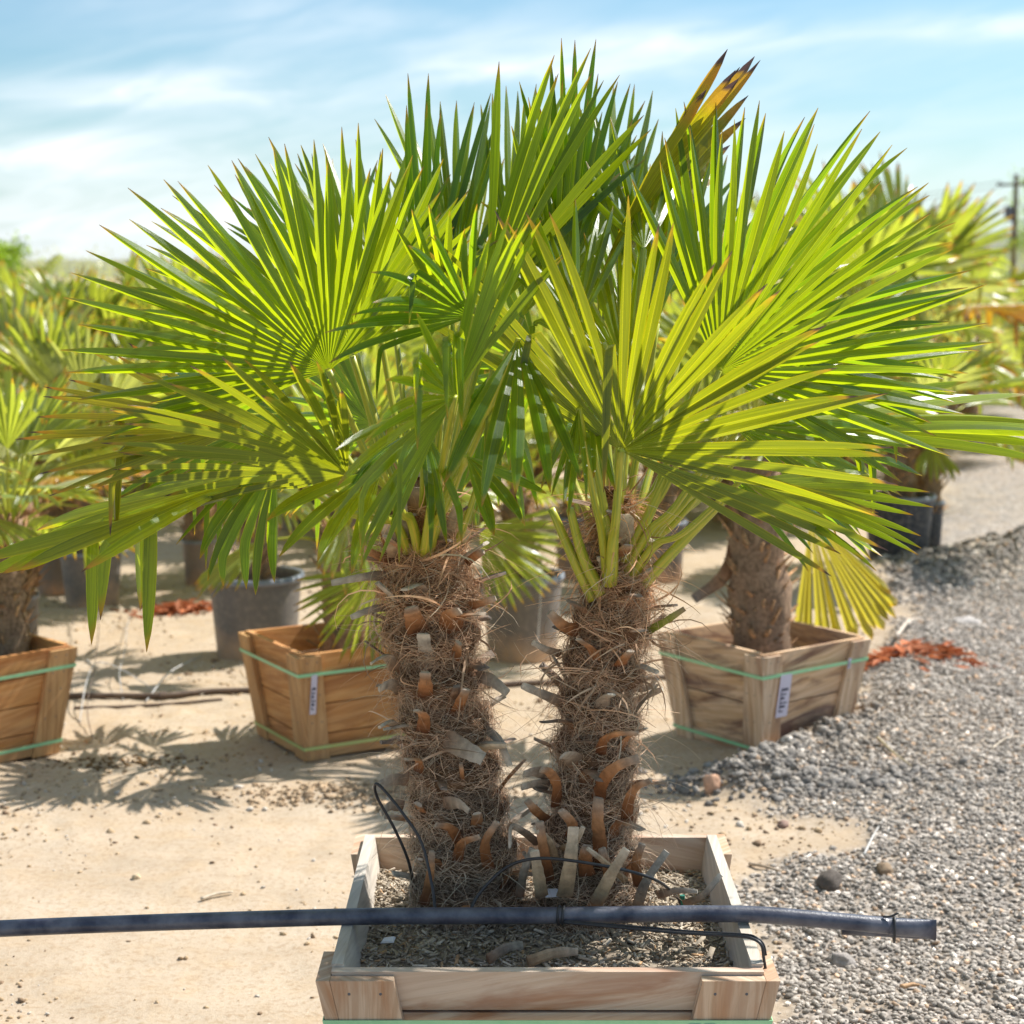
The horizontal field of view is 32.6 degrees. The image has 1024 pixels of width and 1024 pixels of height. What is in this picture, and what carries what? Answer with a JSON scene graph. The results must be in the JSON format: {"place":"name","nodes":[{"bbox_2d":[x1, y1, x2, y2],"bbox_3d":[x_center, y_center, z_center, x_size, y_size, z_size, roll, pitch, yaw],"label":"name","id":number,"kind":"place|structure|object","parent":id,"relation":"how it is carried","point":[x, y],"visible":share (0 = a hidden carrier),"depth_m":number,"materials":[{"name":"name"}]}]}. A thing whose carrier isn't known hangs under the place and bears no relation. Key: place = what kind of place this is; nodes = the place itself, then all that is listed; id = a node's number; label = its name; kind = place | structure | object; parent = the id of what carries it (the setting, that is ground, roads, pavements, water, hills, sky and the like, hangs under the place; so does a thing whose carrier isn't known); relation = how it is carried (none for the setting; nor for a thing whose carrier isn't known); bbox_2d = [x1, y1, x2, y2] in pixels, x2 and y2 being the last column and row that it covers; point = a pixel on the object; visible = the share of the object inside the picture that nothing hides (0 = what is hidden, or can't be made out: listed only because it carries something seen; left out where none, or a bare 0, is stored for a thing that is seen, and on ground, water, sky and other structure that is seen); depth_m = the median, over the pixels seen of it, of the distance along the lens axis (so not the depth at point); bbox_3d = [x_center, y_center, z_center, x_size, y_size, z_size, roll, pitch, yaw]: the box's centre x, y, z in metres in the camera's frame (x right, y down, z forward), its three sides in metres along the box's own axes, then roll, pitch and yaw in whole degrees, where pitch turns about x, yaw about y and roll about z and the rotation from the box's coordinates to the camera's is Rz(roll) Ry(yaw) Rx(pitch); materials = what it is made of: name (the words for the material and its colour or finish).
{"place":"outdoors","nodes":[
{"label":"outdoors","id":0,"kind":"place"},
{"bbox_2d":[0,278,1023,1023],"bbox_3d":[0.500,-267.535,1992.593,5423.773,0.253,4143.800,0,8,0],"label":"ground","id":1,"kind":"structure","parent":0,"point":[218,972],"depth_m":6.37,"materials":[{"name":"sand"}]},
{"bbox_2d":[0,230,43,281],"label":"tree","id":2,"kind":"object","parent":1,"relation":"on","point":[7,252],"visible":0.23,"depth_m":59.78,"materials":[{"name":"green plant"}]},
{"bbox_2d":[0,254,65,298],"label":"feather palm","id":3,"kind":"object","parent":1,"relation":"on","point":[51,266],"visible":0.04,"depth_m":23.78,"materials":[{"name":"green plant"}]},
{"bbox_2d":[26,592,39,634],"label":"plant pot","id":4,"kind":"object","parent":1,"relation":"on","point":[33,624],"visible":0.15,"depth_m":9.27,"materials":[{"name":"plastic"}]},
{"bbox_2d":[0,363,150,595],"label":"fan palm","id":5,"kind":"object","parent":4,"relation":"in","point":[30,509],"visible":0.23,"depth_m":9.26,"materials":[{"name":"green plant"}]},
{"bbox_2d":[0,633,77,762],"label":"wooden planter box","id":6,"kind":"object","parent":1,"relation":"on","point":[35,683],"visible":0.99,"depth_m":7.09,"materials":[{"name":"brown"}]},
{"bbox_2d":[0,365,134,655],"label":"fan palm","id":7,"kind":"object","parent":6,"relation":"in","point":[17,419],"visible":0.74,"depth_m":7.18,"materials":[{"name":"green plant"}]},
{"bbox_2d":[37,558,64,595],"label":"plant pot","id":8,"kind":"object","parent":1,"relation":"on","point":[54,584],"visible":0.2,"depth_m":10.81,"materials":[{"name":"plastic"}]},
{"bbox_2d":[0,302,151,534],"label":"fan palm","id":9,"kind":"object","parent":8,"relation":"in","point":[54,333],"visible":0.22,"depth_m":10.55,"materials":[{"name":"green plant"}]},
{"bbox_2d":[2,301,99,390],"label":"fan palm","id":10,"kind":"object","parent":1,"relation":"on","point":[33,310],"visible":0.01,"depth_m":14.26,"materials":[{"name":"green plant"}]},
{"bbox_2d":[0,281,136,503],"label":"fan palm","id":11,"kind":"object","parent":1,"relation":"on","point":[15,325],"visible":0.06,"depth_m":13.73,"materials":[{"name":"green plant"}]},
{"bbox_2d":[0,258,137,395],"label":"fan palm","id":12,"kind":"object","parent":1,"relation":"on","point":[73,291],"visible":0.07,"depth_m":15.04,"materials":[{"name":"green plant"}]},
{"bbox_2d":[69,605,98,740],"bbox_3d":[-2.096,0.703,8.685,0.137,0.192,2.652,-2,8,-16],"label":"loose wire","id":13,"kind":"object","parent":1,"relation":"on","point":[93,669],"visible":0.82,"depth_m":8.29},
{"bbox_2d":[5,242,165,497],"bbox_3d":[-3.734,-1.238,15.450,2.079,2.285,2.189,0,8,3],"label":"fan palm","id":14,"kind":"object","parent":1,"relation":"on","point":[93,291],"visible":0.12,"depth_m":15.27,"materials":[{"name":"green plant"}]},
{"bbox_2d":[60,553,121,607],"bbox_3d":[-2.523,0.388,10.501,0.387,0.334,0.387,0,8,-1],"label":"plant pot","id":15,"kind":"object","parent":1,"relation":"on","point":[74,579],"visible":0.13,"depth_m":10.38,"materials":[{"name":"plastic"}]},
{"bbox_2d":[0,316,188,553],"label":"fan palm","id":16,"kind":"object","parent":15,"relation":"in","point":[16,353],"visible":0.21,"depth_m":10.29,"materials":[{"name":"green plant"}]},
{"bbox_2d":[79,662,157,722],"bbox_3d":[-1.916,0.816,8.073,0.335,0.141,0.632,4,9,27],"label":"spaghetti tube","id":17,"kind":"object","parent":1,"relation":"on","point":[111,665],"visible":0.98,"depth_m":8.24,"materials":[{"name":"grey"}]},
{"bbox_2d":[15,753,226,773],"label":"dark crumbs","id":18,"kind":"object","parent":1,"relation":"on","point":[139,761],"visible":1,"depth_m":7.07,"materials":[{"name":"soil"}]},
{"bbox_2d":[83,298,178,489],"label":"fan palm","id":19,"kind":"object","parent":1,"relation":"on","point":[147,307],"depth_m":15.69,"materials":[{"name":"green plant"}]},
{"bbox_2d":[73,300,205,495],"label":"fan palm","id":20,"kind":"object","parent":1,"relation":"on","point":[120,341],"visible":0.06,"depth_m":14.25,"materials":[{"name":"green plant"}]},
{"bbox_2d":[74,698,222,708],"bbox_3d":[-1.669,0.881,8.037,0.670,0.028,0.028,-1,8,-9],"label":"thin line","id":21,"kind":"object","parent":1,"relation":"on","point":[154,704],"visible":0.97,"depth_m":8.03,"materials":[{"name":"plastic"}]},
{"bbox_2d":[108,598,211,618],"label":"dead leaves","id":22,"kind":"object","parent":1,"relation":"on","point":[179,605],"visible":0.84,"depth_m":10.22,"materials":[{"name":"plant"}]},
{"bbox_2d":[86,248,248,474],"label":"fan palm","id":23,"kind":"object","parent":1,"relation":"on","point":[135,283],"visible":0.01,"depth_m":15.67,"materials":[{"name":"green plant"}]},
{"bbox_2d":[145,655,201,701],"bbox_3d":[-1.645,0.784,8.568,0.018,0.065,1.028,1,8,4],"label":"spaghetti tube","id":24,"kind":"object","parent":1,"relation":"on","point":[170,672],"visible":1,"depth_m":8.42,"materials":[{"name":"grey"}]},
{"bbox_2d":[181,539,215,585],"bbox_3d":[-2.001,0.318,11.184,0.221,0.296,0.221,1,8,9],"label":"plant pot","id":25,"kind":"object","parent":1,"relation":"on","point":[195,568],"visible":0.52,"depth_m":11.10,"materials":[{"name":"plastic"}]},
{"bbox_2d":[88,361,306,540],"bbox_3d":[-1.969,-0.425,11.098,1.470,1.250,1.455,3,9,-2],"label":"fan palm","id":26,"kind":"object","parent":25,"relation":"in","point":[189,535],"visible":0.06,"depth_m":11.05,"materials":[{"name":"green plant"}]},
{"bbox_2d":[200,891,232,900],"bbox_3d":[-0.933,1.210,5.523,0.109,0.017,0.019,-5,9,-34],"label":"dry stick","id":27,"kind":"object","parent":1,"relation":"on","point":[202,898],"visible":1,"depth_m":5.52,"materials":[{"name":"wood"}]},
{"bbox_2d":[165,247,321,398],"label":"fan palm","id":28,"kind":"object","parent":1,"relation":"on","point":[194,274],"depth_m":16.95,"materials":[{"name":"green plant"}]},
{"bbox_2d":[210,566,304,660],"bbox_3d":[-1.326,0.530,9.064,0.507,0.434,0.506,-7,11,-44],"label":"plant pot","id":29,"kind":"object","parent":1,"relation":"on","point":[269,604],"visible":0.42,"depth_m":8.87,"materials":[{"name":"plastic"}]},
{"bbox_2d":[135,329,358,580],"bbox_3d":[-1.346,-0.291,8.969,1.202,1.313,1.279,-6,9,-38],"label":"fan palm","id":30,"kind":"object","parent":29,"relation":"in","point":[265,572],"visible":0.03,"depth_m":8.93,"materials":[{"name":"green plant"}]},
{"bbox_2d":[281,500,314,530],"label":"plant pot","id":31,"kind":"object","parent":1,"relation":"on","point":[285,527],"visible":0.06,"depth_m":13.54,"materials":[{"name":"plastic"}]},
{"bbox_2d":[91,776,548,813],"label":"soil clods","id":32,"kind":"object","parent":1,"relation":"on","point":[308,793],"visible":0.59,"depth_m":6.58,"materials":[{"name":"soil"}]},
{"bbox_2d":[238,622,409,761],"bbox_3d":[-0.749,0.740,7.380,0.612,0.456,0.612,-5,9,-31],"label":"wooden planter box","id":33,"kind":"object","parent":1,"relation":"on","point":[297,695],"visible":0.62,"depth_m":7.16,"materials":[{"name":"brown"}]},
{"bbox_2d":[194,361,503,651],"bbox_3d":[-0.742,-0.002,7.391,1.380,1.344,1.297,3,11,21],"label":"fan palm","id":34,"kind":"object","parent":33,"relation":"in","point":[334,553],"visible":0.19,"depth_m":7.29,"materials":[{"name":"green plant"}]},
{"bbox_2d":[293,570,390,666],"bbox_3d":[-0.632,0.374,7.024,0.491,0.501,0.172,-3,8,-19],"label":"hanging frond","id":35,"kind":"object","parent":34,"relation":"attached to","point":[330,591],"visible":0.49,"depth_m":7.01,"materials":[{"name":"green plant"}]},
{"bbox_2d":[233,325,452,516],"bbox_3d":[-1.239,-0.716,13.071,1.877,1.873,1.857,5,9,42],"label":"fan palm","id":36,"kind":"object","parent":1,"relation":"on","point":[409,355],"visible":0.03,"depth_m":12.72,"materials":[{"name":"green plant"}]},
{"bbox_2d":[350,519,382,562],"bbox_3d":[-0.960,0.162,12.057,0.432,0.345,0.432,-1,8,-10],"label":"plant pot","id":37,"kind":"object","parent":1,"relation":"on","point":[353,525],"depth_m":11.88,"materials":[{"name":"plastic"}]},
{"bbox_2d":[314,351,422,487],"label":"fan palm","id":38,"kind":"object","parent":37,"relation":"in","point":[368,368],"visible":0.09,"depth_m":11.76,"materials":[{"name":"green plant"}]},
{"bbox_2d":[69,674,664,698],"bbox_3d":[-0.966,0.840,8.251,3.824,0.053,0.175,-1,8,-6],"label":"ground hose","id":39,"kind":"object","parent":1,"relation":"on","point":[195,692],"visible":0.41,"depth_m":8.15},
{"bbox_2d":[0,263,909,329],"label":"shrubs","id":40,"kind":"object","parent":1,"relation":"on","point":[22,280],"depth_m":39.78,"materials":[{"name":"green plant"}]},
{"bbox_2d":[0,560,915,1023],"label":"sand debris","id":41,"kind":"object","parent":1,"relation":"on","point":[540,700],"visible":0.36,"depth_m":6.79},
{"bbox_2d":[401,331,559,530],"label":"fan palm","id":42,"kind":"object","parent":1,"relation":"on","point":[469,484],"visible":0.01,"depth_m":13.42,"materials":[{"name":"green plant"}]},
{"bbox_2d":[15,243,1023,290],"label":"hedge","id":43,"kind":"object","parent":1,"relation":"on","point":[89,260],"visible":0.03,"depth_m":107.71,"materials":[{"name":"green plant"}]},
{"bbox_2d":[479,566,564,663],"bbox_3d":[0.051,0.529,8.988,0.440,0.441,0.440,5,9,34],"label":"plant pot","id":44,"kind":"object","parent":1,"relation":"on","point":[524,625],"visible":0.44,"depth_m":8.83,"materials":[{"name":"plastic"}]},
{"bbox_2d":[447,371,630,578],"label":"fan palm","id":45,"kind":"object","parent":44,"relation":"in","point":[508,513],"visible":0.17,"depth_m":8.87,"materials":[{"name":"green plant"}]},
{"bbox_2d":[479,509,567,614],"bbox_3d":[0.037,0.237,8.661,0.513,0.523,0.244,5,9,32],"label":"hanging frond","id":46,"kind":"object","parent":45,"relation":"hanging from","point":[525,566],"visible":0.76,"depth_m":8.62,"materials":[{"name":"green plant"}]},
{"bbox_2d":[537,562,541,641],"bbox_3d":[0.139,0.454,8.735,0.011,0.410,0.053,4,9,27],"label":"spaghetti tube","id":47,"kind":"object","parent":44,"relation":"hanging from","point":[539,610],"visible":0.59,"depth_m":8.73,"materials":[{"name":"grey"}]},
{"bbox_2d":[315,834,779,1023],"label":"wooden planter box","id":48,"kind":"object","parent":1,"relation":"on","point":[744,988],"visible":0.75,"depth_m":3.59,"materials":[{"name":"brown"}]},
{"bbox_2d":[0,782,936,968],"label":"irrigation pipe","id":49,"kind":"object","parent":48,"relation":"on","point":[893,926],"visible":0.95,"depth_m":3.80,"materials":[{"name":"black"}]},
{"bbox_2d":[360,866,732,966],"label":"mulch","id":50,"kind":"object","parent":48,"relation":"in","point":[423,947],"visible":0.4,"depth_m":3.93,"materials":[{"name":"brown wood"}]},
{"bbox_2d":[0,48,649,941],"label":"fan palm","id":51,"kind":"object","parent":50,"relation":"on","point":[362,272],"visible":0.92,"depth_m":3.72,"materials":[{"name":"green plant"}]},
{"bbox_2d":[486,941,522,963],"bbox_3d":[-0.015,0.964,3.848,0.012,0.030,0.117,7,10,42],"label":"dry leaf stalk","id":52,"kind":"object","parent":50,"relation":"on","point":[495,954],"visible":1,"depth_m":3.84,"materials":[{"name":"grey plant"}]},
{"bbox_2d":[526,947,577,966],"bbox_3d":[0.089,0.969,3.821,0.130,0.035,0.011,-4,9,-28],"label":"dry leaf stalk","id":53,"kind":"object","parent":50,"relation":"on","point":[534,959],"visible":0.99,"depth_m":3.81,"materials":[{"name":"brown plant"}]},
{"bbox_2d":[404,38,1023,944],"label":"fan palm","id":54,"kind":"object","parent":48,"relation":"in","point":[824,418],"visible":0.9,"depth_m":3.86,"materials":[{"name":"green plant"}]},
{"bbox_2d":[522,306,573,484],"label":"fan palm","id":55,"kind":"object","parent":1,"relation":"on","point":[538,471],"visible":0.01,"depth_m":15.95,"materials":[{"name":"green plant"}]},
{"bbox_2d":[555,513,590,578],"bbox_3d":[0.433,0.220,11.454,0.336,0.400,0.336,-2,8,-17],"label":"plant pot","id":56,"kind":"object","parent":1,"relation":"on","point":[564,564],"visible":0.12,"depth_m":11.36,"materials":[{"name":"plastic"}]},
{"bbox_2d":[467,324,690,518],"bbox_3d":[0.494,-0.598,11.364,1.845,1.348,1.658,0,8,2],"label":"fan palm","id":57,"kind":"object","parent":56,"relation":"in","point":[532,448],"visible":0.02,"depth_m":11.13,"materials":[{"name":"green plant"}]},
{"bbox_2d":[527,329,723,480],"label":"fan palm","id":58,"kind":"object","parent":1,"relation":"on","point":[533,454],"visible":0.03,"depth_m":13.50,"materials":[{"name":"green plant"}]},
{"bbox_2d":[648,291,683,494],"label":"fan palm","id":59,"kind":"object","parent":1,"relation":"on","point":[667,308],"visible":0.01,"depth_m":15.11,"materials":[{"name":"green plant"}]},
{"bbox_2d":[645,518,687,583],"bbox_3d":[0.946,0.244,11.270,0.363,0.393,0.363,3,8,20],"label":"plant pot","id":60,"kind":"object","parent":1,"relation":"on","point":[678,559],"visible":0.17,"depth_m":11.15,"materials":[{"name":"plastic"}]},
{"bbox_2d":[554,301,762,522],"bbox_3d":[0.984,-0.643,11.188,1.535,1.489,1.551,3,4,33],"label":"fan palm","id":61,"kind":"object","parent":60,"relation":"in","point":[670,497],"visible":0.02,"depth_m":11.14,"materials":[{"name":"green plant"}]},
{"bbox_2d":[703,774,719,794],"bbox_3d":[0.756,1.038,6.647,0.070,0.090,0.059,-4,9,-26],"label":"stone","id":62,"kind":"object","parent":1,"relation":"on","point":[711,783],"visible":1,"depth_m":6.62,"materials":[{"name":"stone"}]},
{"bbox_2d":[679,382,746,529],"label":"fan palm","id":63,"kind":"object","parent":1,"relation":"on","point":[726,520],"depth_m":13.53,"materials":[{"name":"green plant"}]},
{"bbox_2d":[656,621,871,750],"bbox_3d":[1.059,0.736,7.405,0.636,0.456,0.636,-6,10,-37],"label":"wooden planter box","id":64,"kind":"object","parent":1,"relation":"on","point":[747,699],"visible":0.83,"depth_m":7.24,"materials":[{"name":"brown"}]},
{"bbox_2d":[578,278,948,653],"bbox_3d":[1.022,-0.223,7.333,1.503,1.712,1.415,-1,8,-4],"label":"fan palm","id":65,"kind":"object","parent":64,"relation":"in","point":[759,592],"visible":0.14,"depth_m":7.26,"materials":[{"name":"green plant"}]},
{"bbox_2d":[691,536,732,602],"bbox_3d":[0.868,0.233,7.323,0.251,0.290,0.038,-2,8,-13],"label":"dead leaf base","id":66,"kind":"object","parent":65,"relation":"hanging from","point":[715,583],"visible":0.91,"depth_m":7.33,"materials":[{"name":"brown plant"}]},
{"bbox_2d":[795,531,897,639],"bbox_3d":[1.423,0.225,7.649,0.544,0.802,0.116,-2,8,-12],"label":"hanging frond","id":67,"kind":"object","parent":65,"relation":"hanging from","point":[883,601],"visible":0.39,"depth_m":7.66,"materials":[{"name":"yellow plant"}]},
{"bbox_2d":[748,861,781,871],"bbox_3d":[0.846,1.186,5.826,0.016,0.023,0.140,-7,10,-42],"label":"dry stick","id":68,"kind":"object","parent":1,"relation":"on","point":[760,865],"visible":1,"depth_m":5.83,"materials":[{"name":"wood"}]},
{"bbox_2d":[699,191,841,300],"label":"fan palm","id":69,"kind":"object","parent":1,"relation":"on","point":[754,204],"visible":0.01,"depth_m":23.51,"materials":[{"name":"green plant"}]},
{"bbox_2d":[777,820,788,828],"bbox_3d":[0.974,1.123,6.286,0.042,0.032,0.056,2,8,15],"label":"stone","id":70,"kind":"object","parent":1,"relation":"on","point":[783,824],"visible":1,"depth_m":6.27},
{"bbox_2d":[628,733,1006,809],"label":"coarse gravel","id":71,"kind":"structure","parent":1,"relation":"on","point":[874,778],"depth_m":6.73,"materials":[{"name":"gravel"}]},
{"bbox_2d":[876,736,911,765],"bbox_3d":[1.534,0.965,7.059,0.027,0.046,0.306,-2,8,-14],"label":"dry stick","id":72,"kind":"object","parent":71,"relation":"on","point":[885,745],"visible":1,"depth_m":7.05,"materials":[{"name":"wood"}]},
{"bbox_2d":[829,952,856,966],"bbox_3d":[0.950,1.289,5.024,0.084,0.047,0.063,1,8,9],"label":"stone","id":73,"kind":"object","parent":1,"relation":"on","point":[842,959],"visible":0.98,"depth_m":5.01,"materials":[{"name":"stone"}]},
{"bbox_2d":[876,862,893,875],"bbox_3d":[1.226,1.171,5.747,0.053,0.043,0.095,0,8,3],"label":"stone","id":74,"kind":"object","parent":1,"relation":"on","point":[884,868],"visible":0.98,"depth_m":5.72,"materials":[{"name":"stone"}]},
{"bbox_2d":[782,183,997,319],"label":"fan palm","id":75,"kind":"object","parent":1,"relation":"on","point":[985,258],"visible":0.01,"depth_m":21.40,"materials":[{"name":"green plant"}]},
{"bbox_2d":[866,490,936,558],"bbox_3d":[2.541,0.101,11.493,0.472,0.444,0.473,-2,8,-17],"label":"plant pot","id":76,"kind":"object","parent":1,"relation":"on","point":[918,521],"visible":0.37,"depth_m":11.31,"materials":[{"name":"plastic"}]},
{"bbox_2d":[722,161,1023,477],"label":"fan palm","id":77,"kind":"object","parent":76,"relation":"in","point":[944,264],"visible":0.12,"depth_m":15.03,"materials":[{"name":"green plant"}]},
{"bbox_2d":[853,308,1023,497],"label":"fan palm","id":78,"kind":"object","parent":76,"relation":"in","point":[907,479],"visible":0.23,"depth_m":11.36,"materials":[{"name":"green plant"}]},
{"bbox_2d":[827,152,1023,462],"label":"fan palm","id":79,"kind":"object","parent":1,"relation":"on","point":[965,228],"visible":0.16,"depth_m":17.92,"materials":[{"name":"green plant"}]},
{"bbox_2d":[864,638,1004,671],"bbox_3d":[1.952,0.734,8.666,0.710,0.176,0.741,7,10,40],"label":"dead leaves","id":80,"kind":"object","parent":1,"relation":"on","point":[917,646],"visible":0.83,"depth_m":8.64,"materials":[{"name":"plant"}]},
{"bbox_2d":[929,499,944,547],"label":"plant pot","id":81,"kind":"object","parent":1,"relation":"on","point":[936,530],"visible":0.32,"depth_m":11.73,"materials":[{"name":"plastic"}]},
{"bbox_2d":[846,327,1023,512],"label":"fan palm","id":82,"kind":"object","parent":81,"relation":"in","point":[929,465],"visible":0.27,"depth_m":11.49,"materials":[{"name":"green plant"}]},
{"bbox_2d":[907,291,1023,413],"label":"fan palm","id":83,"kind":"object","parent":1,"relation":"on","point":[966,302],"visible":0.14,"depth_m":19.56,"materials":[{"name":"green plant"}]},
{"bbox_2d":[909,297,1023,414],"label":"fan palm","id":84,"kind":"object","parent":1,"relation":"on","point":[1007,328],"visible":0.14,"depth_m":20.91,"materials":[{"name":"green plant"}]},
{"bbox_2d":[909,300,1023,410],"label":"fan palm","id":85,"kind":"object","parent":1,"relation":"on","point":[1018,369],"visible":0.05,"depth_m":24.76,"materials":[{"name":"green plant"}]},
{"bbox_2d":[909,238,1023,368],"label":"feather palm","id":86,"kind":"object","parent":1,"relation":"on","point":[986,272],"visible":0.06,"depth_m":26.42,"materials":[{"name":"green plant"}]},
{"bbox_2d":[943,265,1023,390],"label":"fan palm","id":87,"kind":"object","parent":1,"relation":"on","point":[1016,297],"visible":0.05,"depth_m":29.82,"materials":[{"name":"green plant"}]},
{"bbox_2d":[958,247,1023,369],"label":"feather palm","id":88,"kind":"object","parent":1,"relation":"on","point":[1006,275],"visible":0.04,"depth_m":32.84,"materials":[{"name":"green plant"}]},
{"bbox_2d":[996,174,1023,274],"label":"utility pole","id":89,"kind":"object","parent":1,"relation":"on","point":[1010,211],"visible":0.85,"depth_m":98.47,"materials":[{"name":"brown wood"}]},
{"bbox_2d":[997,165,1023,257],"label":"tree","id":90,"kind":"object","parent":1,"relation":"on","point":[1021,233],"visible":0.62,"depth_m":108.37,"materials":[{"name":"green plant"}]},
{"bbox_2d":[0,0,1023,260],"label":"sky","id":91,"kind":"structure","parent":0,"point":[100,100],"materials":[{"name":"blue"}]},
{"bbox_2d":[12,230,1023,277],"bbox_3d":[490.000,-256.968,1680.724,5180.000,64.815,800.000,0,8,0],"label":"hills","id":92,"kind":"structure","parent":0,"point":[994,245],"depth_m":1395.45,"materials":[{"name":"plant"}]},
{"bbox_2d":[694,525,1023,1023],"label":"gravel","id":93,"kind":"structure","parent":0,"point":[962,749],"depth_m":6.42,"materials":[{"name":"gravel"}]},
{"bbox_2d":[816,869,841,890],"bbox_3d":[1.025,1.190,5.631,0.092,0.072,0.091,-2,8,-18],"label":"stone","id":94,"kind":"object","parent":93,"relation":"on","point":[829,880],"visible":0.98,"depth_m":5.60,"materials":[{"name":"stone"}]},
{"bbox_2d":[863,818,884,855],"bbox_3d":[1.261,1.126,6.094,0.011,0.023,0.473,3,8,19],"label":"dry stick","id":95,"kind":"object","parent":93,"relation":"on","point":[867,846],"visible":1,"depth_m":6.00,"materials":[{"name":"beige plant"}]},
{"bbox_2d":[894,618,919,638],"bbox_3d":[2.123,0.605,9.371,0.022,0.061,0.670,3,8,23],"label":"dry stick","id":96,"kind":"object","parent":93,"relation":"on","point":[901,629],"visible":1,"depth_m":9.21,"materials":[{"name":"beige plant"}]},
{"bbox_2d":[899,982,925,988],"bbox_3d":[1.109,1.307,4.824,0.081,0.018,0.023,-1,8,-9],"label":"dry stick","id":97,"kind":"object","parent":93,"relation":"on","point":[908,985],"visible":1,"depth_m":4.82,"materials":[{"name":"wood"}]},
{"bbox_2d":[953,616,980,623],"bbox_3d":[2.540,0.618,9.818,0.186,0.060,0.096,-2,8,-12],"label":"stone","id":98,"kind":"object","parent":93,"relation":"on","point":[968,619],"visible":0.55,"depth_m":9.80,"materials":[{"name":"stone"}]},
{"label":"plant pot","id":99,"kind":"object","parent":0,"visible":0},
{"bbox_2d":[375,323,455,393],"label":"fan palm","id":100,"kind":"object","parent":99,"relation":"in","point":[415,341],"depth_m":13.79,"materials":[{"name":"green plant"}]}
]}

